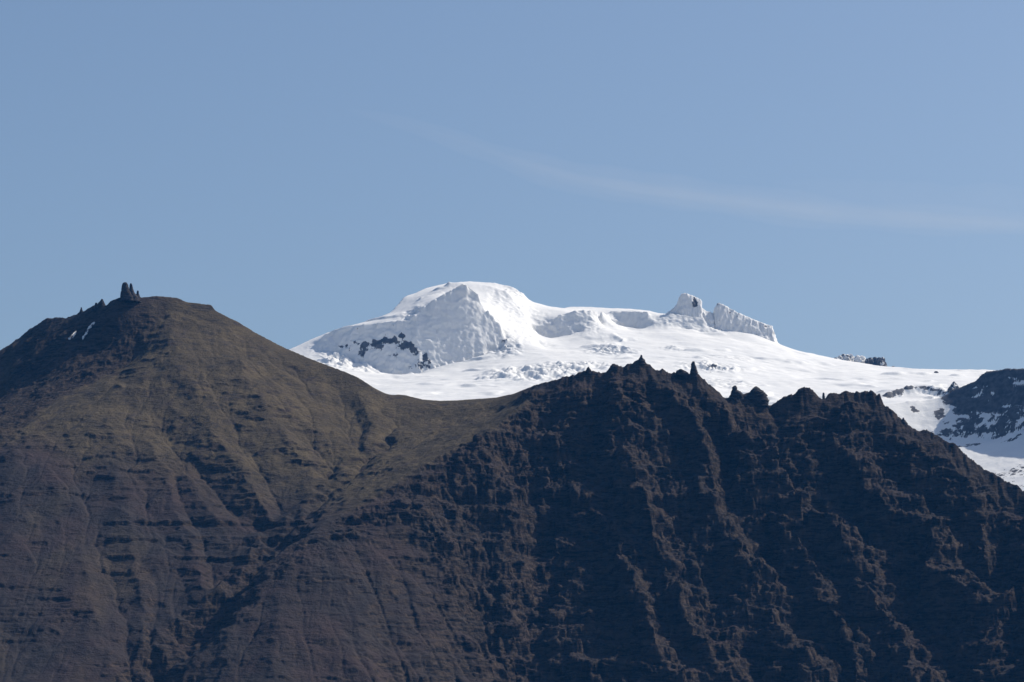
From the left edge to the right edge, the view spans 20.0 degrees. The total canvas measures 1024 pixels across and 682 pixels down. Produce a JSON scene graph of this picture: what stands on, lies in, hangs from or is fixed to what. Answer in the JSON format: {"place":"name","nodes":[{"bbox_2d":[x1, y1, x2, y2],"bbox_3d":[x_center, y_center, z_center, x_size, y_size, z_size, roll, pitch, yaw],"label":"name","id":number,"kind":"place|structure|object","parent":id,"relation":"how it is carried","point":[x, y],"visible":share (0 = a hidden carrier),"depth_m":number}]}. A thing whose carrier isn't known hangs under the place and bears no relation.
{"place":"outdoors","nodes":[
{"label":"outdoors","id":0,"kind":"place"},
{"bbox_2d":[0,296,392,681],"bbox_3d":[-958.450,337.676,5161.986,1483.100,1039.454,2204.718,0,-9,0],"label":"mountain","id":1,"kind":"structure","parent":0,"point":[173,471],"depth_m":5142.73},
{"bbox_2d":[68,331,76,339],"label":"snow patch","id":2,"kind":"object","parent":1,"relation":"on","point":[72,335],"visible":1,"depth_m":5751.23},
{"bbox_2d":[82,322,94,338],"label":"snow patch","id":3,"kind":"object","parent":1,"relation":"on","point":[88,328],"visible":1,"depth_m":5748.52},
{"bbox_2d":[92,299,104,310],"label":"rock tower","id":4,"kind":"structure","parent":1,"relation":"on","point":[99,305],"depth_m":5790.87},
{"bbox_2d":[120,282,140,301],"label":"rock tower","id":5,"kind":"structure","parent":1,"relation":"on","point":[128,293],"depth_m":5754.45},
{"bbox_2d":[0,0,1023,369],"label":"sky","id":6,"kind":"structure","parent":0,"point":[840,177]},
{"bbox_2d":[163,360,1023,681],"bbox_3d":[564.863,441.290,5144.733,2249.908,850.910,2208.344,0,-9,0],"label":"mountain","id":7,"kind":"structure","parent":0,"point":[637,522],"depth_m":4906.18},
{"bbox_2d":[584,367,590,373],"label":"rock pinnacle","id":8,"kind":"object","parent":7,"relation":"on","point":[588,370],"visible":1,"depth_m":5303.21},
{"bbox_2d":[609,364,616,371],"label":"rock pinnacle","id":9,"kind":"object","parent":7,"relation":"on","point":[613,367],"visible":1,"depth_m":5290.79},
{"bbox_2d":[636,355,645,363],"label":"rock pinnacle","id":10,"kind":"object","parent":7,"relation":"on","point":[641,360],"visible":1,"depth_m":5282.58},
{"bbox_2d":[676,369,687,374],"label":"rock pinnacle","id":11,"kind":"object","parent":7,"relation":"on","point":[680,372],"visible":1,"depth_m":5268.86},
{"bbox_2d":[689,361,697,377],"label":"rock pinnacle","id":12,"kind":"object","parent":7,"relation":"on","point":[693,372],"visible":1,"depth_m":5270.28},
{"bbox_2d":[729,386,743,402],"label":"rock tower","id":13,"kind":"structure","parent":7,"relation":"on","point":[736,394],"depth_m":5257.37},
{"bbox_2d":[747,386,770,406],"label":"rock tower","id":14,"kind":"structure","parent":7,"relation":"on","point":[757,396],"depth_m":5258.99},
{"bbox_2d":[901,418,907,424],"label":"rock pinnacle","id":15,"kind":"object","parent":7,"relation":"on","point":[903,421],"visible":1,"depth_m":5216.40},
{"bbox_2d":[289,281,994,404],"bbox_3d":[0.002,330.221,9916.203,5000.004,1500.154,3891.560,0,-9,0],"label":"glacier","id":16,"kind":"object","parent":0,"point":[450,341],"visible":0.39,"depth_m":10387.99},
{"bbox_2d":[666,293,714,328],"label":"ice tower","id":17,"kind":"structure","parent":16,"relation":"on","point":[688,305],"depth_m":10904.12},
{"bbox_2d":[713,303,777,342],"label":"ice wall","id":18,"kind":"structure","parent":16,"relation":"on","point":[726,318],"depth_m":10891.96},
{"bbox_2d":[835,354,854,360],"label":"nunatak","id":19,"kind":"structure","parent":16,"relation":"on","point":[849,357],"depth_m":10823.73},
{"bbox_2d":[854,355,865,362],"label":"nunatak","id":20,"kind":"structure","parent":16,"relation":"on","point":[858,358],"depth_m":10804.49},
{"bbox_2d":[865,357,886,365],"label":"nunatak","id":21,"kind":"structure","parent":16,"relation":"on","point":[878,361],"depth_m":10789.83},
{"bbox_2d":[884,368,1023,490],"bbox_3d":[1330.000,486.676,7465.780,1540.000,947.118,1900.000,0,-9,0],"label":"snow ridge","id":22,"kind":"structure","parent":0,"point":[979,421],"depth_m":7594.18},
{"bbox_2d":[947,382,958,391],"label":"nunatak","id":23,"kind":"structure","parent":22,"relation":"on","point":[953,386],"depth_m":8979.23}
]}

